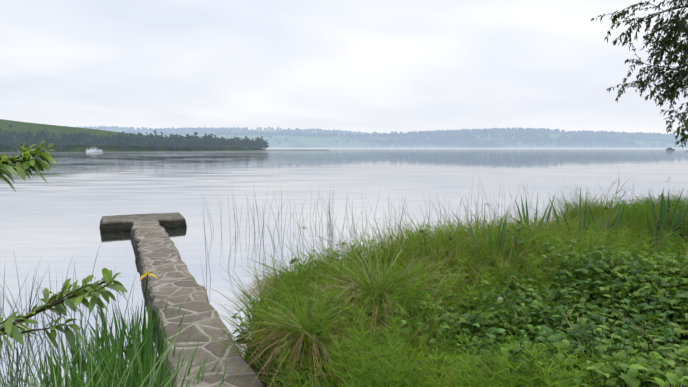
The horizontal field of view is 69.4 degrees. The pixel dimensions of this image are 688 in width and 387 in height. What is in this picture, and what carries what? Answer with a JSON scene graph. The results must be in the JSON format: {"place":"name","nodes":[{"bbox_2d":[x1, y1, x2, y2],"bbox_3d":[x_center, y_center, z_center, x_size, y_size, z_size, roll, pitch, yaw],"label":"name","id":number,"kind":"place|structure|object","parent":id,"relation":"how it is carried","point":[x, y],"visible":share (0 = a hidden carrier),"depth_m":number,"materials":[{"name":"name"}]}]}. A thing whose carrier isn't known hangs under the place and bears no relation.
{"place":"outdoors","nodes":[
{"label":"outdoors","id":0,"kind":"place"},
{"bbox_2d":[0,140,128,352],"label":"leafy branch","id":1,"kind":"object","parent":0,"point":[22,169],"depth_m":1.84,"materials":[{"name":"green plant"}]},
{"bbox_2d":[0,119,264,151],"bbox_3d":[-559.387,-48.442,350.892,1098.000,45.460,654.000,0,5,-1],"label":"hillside","id":2,"kind":"structure","parent":0,"point":[34,127],"depth_m":254.31,"materials":[{"name":"green plant"}]},
{"bbox_2d":[0,124,268,151],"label":"trees","id":3,"kind":"object","parent":2,"relation":"on","point":[13,139],"visible":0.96,"depth_m":227.55,"materials":[{"name":"green plant"}]},
{"bbox_2d":[139,271,156,339],"bbox_3d":[-1.788,1.122,4.586,0.168,0.834,0.166,0,5,-1],"label":"iris flower","id":4,"kind":"object","parent":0,"point":[144,275],"visible":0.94,"depth_m":4.56,"materials":[{"name":"yellow plant"}]},
{"bbox_2d":[0,148,687,386],"bbox_3d":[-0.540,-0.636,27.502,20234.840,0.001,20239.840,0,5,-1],"label":"water","id":5,"kind":"structure","parent":0,"point":[54,220],"depth_m":18.27,"materials":[{"name":"grey liquid"}]},
{"bbox_2d":[86,148,103,151],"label":"cabin cruiser","id":6,"kind":"object","parent":5,"relation":"on","point":[92,150],"visible":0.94,"depth_m":200.00,"materials":[{"name":"white plastic"}]},
{"bbox_2d":[0,0,687,134],"label":"sky","id":7,"kind":"structure","parent":0,"point":[368,66],"materials":[{"name":"white"}]},
{"bbox_2d":[101,129,687,147],"bbox_3d":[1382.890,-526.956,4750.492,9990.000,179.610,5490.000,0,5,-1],"label":"forest","id":8,"kind":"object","parent":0,"point":[318,142],"depth_m":2547.93,"materials":[{"name":"plant"}]},
{"bbox_2d":[198,185,687,386],"bbox_3d":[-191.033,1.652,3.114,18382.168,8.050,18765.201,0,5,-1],"label":"ground","id":9,"kind":"structure","parent":0,"point":[277,367],"depth_m":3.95,"materials":[{"name":"green plant"}]},
{"bbox_2d":[99,212,264,386],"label":"jetty","id":10,"kind":"object","parent":9,"relation":"on","point":[174,283],"visible":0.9,"depth_m":5.29,"materials":[{"name":"stone"}]},
{"bbox_2d":[0,178,652,386],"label":"rushes","id":11,"kind":"object","parent":9,"relation":"on","point":[16,379],"visible":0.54,"depth_m":3.76,"materials":[{"name":"green plant"}]},
{"bbox_2d":[6,190,687,386],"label":"iris leaves","id":12,"kind":"object","parent":9,"relation":"on","point":[144,356],"visible":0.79,"depth_m":4.34,"materials":[{"name":"green plant"}]},
{"bbox_2d":[64,125,687,146],"bbox_3d":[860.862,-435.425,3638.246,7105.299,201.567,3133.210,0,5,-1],"label":"hills","id":13,"kind":"structure","parent":9,"relation":"on","point":[416,138],"depth_m":2730.20,"materials":[{"name":"green plant"}]},
{"bbox_2d":[207,194,687,386],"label":"dead stems","id":14,"kind":"object","parent":9,"relation":"on","point":[309,335],"visible":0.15,"depth_m":4.00,"materials":[{"name":"green plant"}]},
{"bbox_2d":[210,196,687,386],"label":"sedge tussocks","id":15,"kind":"object","parent":9,"relation":"on","point":[356,285],"visible":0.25,"depth_m":4.12,"materials":[{"name":"green plant"}]},
{"bbox_2d":[232,195,687,386],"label":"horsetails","id":16,"kind":"object","parent":9,"relation":"on","point":[508,377],"visible":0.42,"depth_m":3.60,"materials":[{"name":"green plant"}]},
{"bbox_2d":[232,199,687,386],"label":"leafy plants","id":17,"kind":"object","parent":9,"relation":"on","point":[596,318],"visible":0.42,"depth_m":3.51,"materials":[{"name":"green plant"}]},
{"bbox_2d":[258,177,669,303],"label":"dry seed stems","id":18,"kind":"object","parent":9,"relation":"on","point":[463,225],"visible":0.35,"depth_m":7.00,"materials":[{"name":"beige plant"}]},
{"bbox_2d":[393,204,687,386],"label":"broadleaf herbs","id":19,"kind":"object","parent":9,"relation":"on","point":[676,351],"visible":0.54,"depth_m":3.53,"materials":[{"name":"green plant"}]},
{"bbox_2d":[498,240,635,308],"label":"dandelion clocks","id":20,"kind":"object","parent":9,"relation":"on","point":[634,264],"visible":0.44,"depth_m":4.20,"materials":[{"name":"white plant"}]},
{"bbox_2d":[582,179,659,207],"bbox_3d":[5.696,0.263,9.717,1.467,1.796,1.488,0,5,-1],"label":"bare shrub","id":21,"kind":"object","parent":9,"relation":"on","point":[619,191],"visible":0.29,"depth_m":9.95,"materials":[{"name":"plant"}]},
{"bbox_2d":[264,147,687,147],"bbox_3d":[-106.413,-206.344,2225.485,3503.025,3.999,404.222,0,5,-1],"label":"reed beds","id":22,"kind":"object","parent":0,"point":[494,147],"visible":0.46,"depth_m":2280.03,"materials":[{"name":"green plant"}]},
{"bbox_2d":[591,0,687,151],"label":"tree","id":23,"kind":"object","parent":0,"point":[670,60],"depth_m":11.13,"materials":[{"name":"green plant"}]},
{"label":"island ground","id":24,"kind":"structure","parent":0,"visible":0},
{"bbox_2d":[460,143,504,147],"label":"island trees","id":25,"kind":"object","parent":24,"relation":"on","point":[479,145],"visible":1,"depth_m":1890.23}
]}

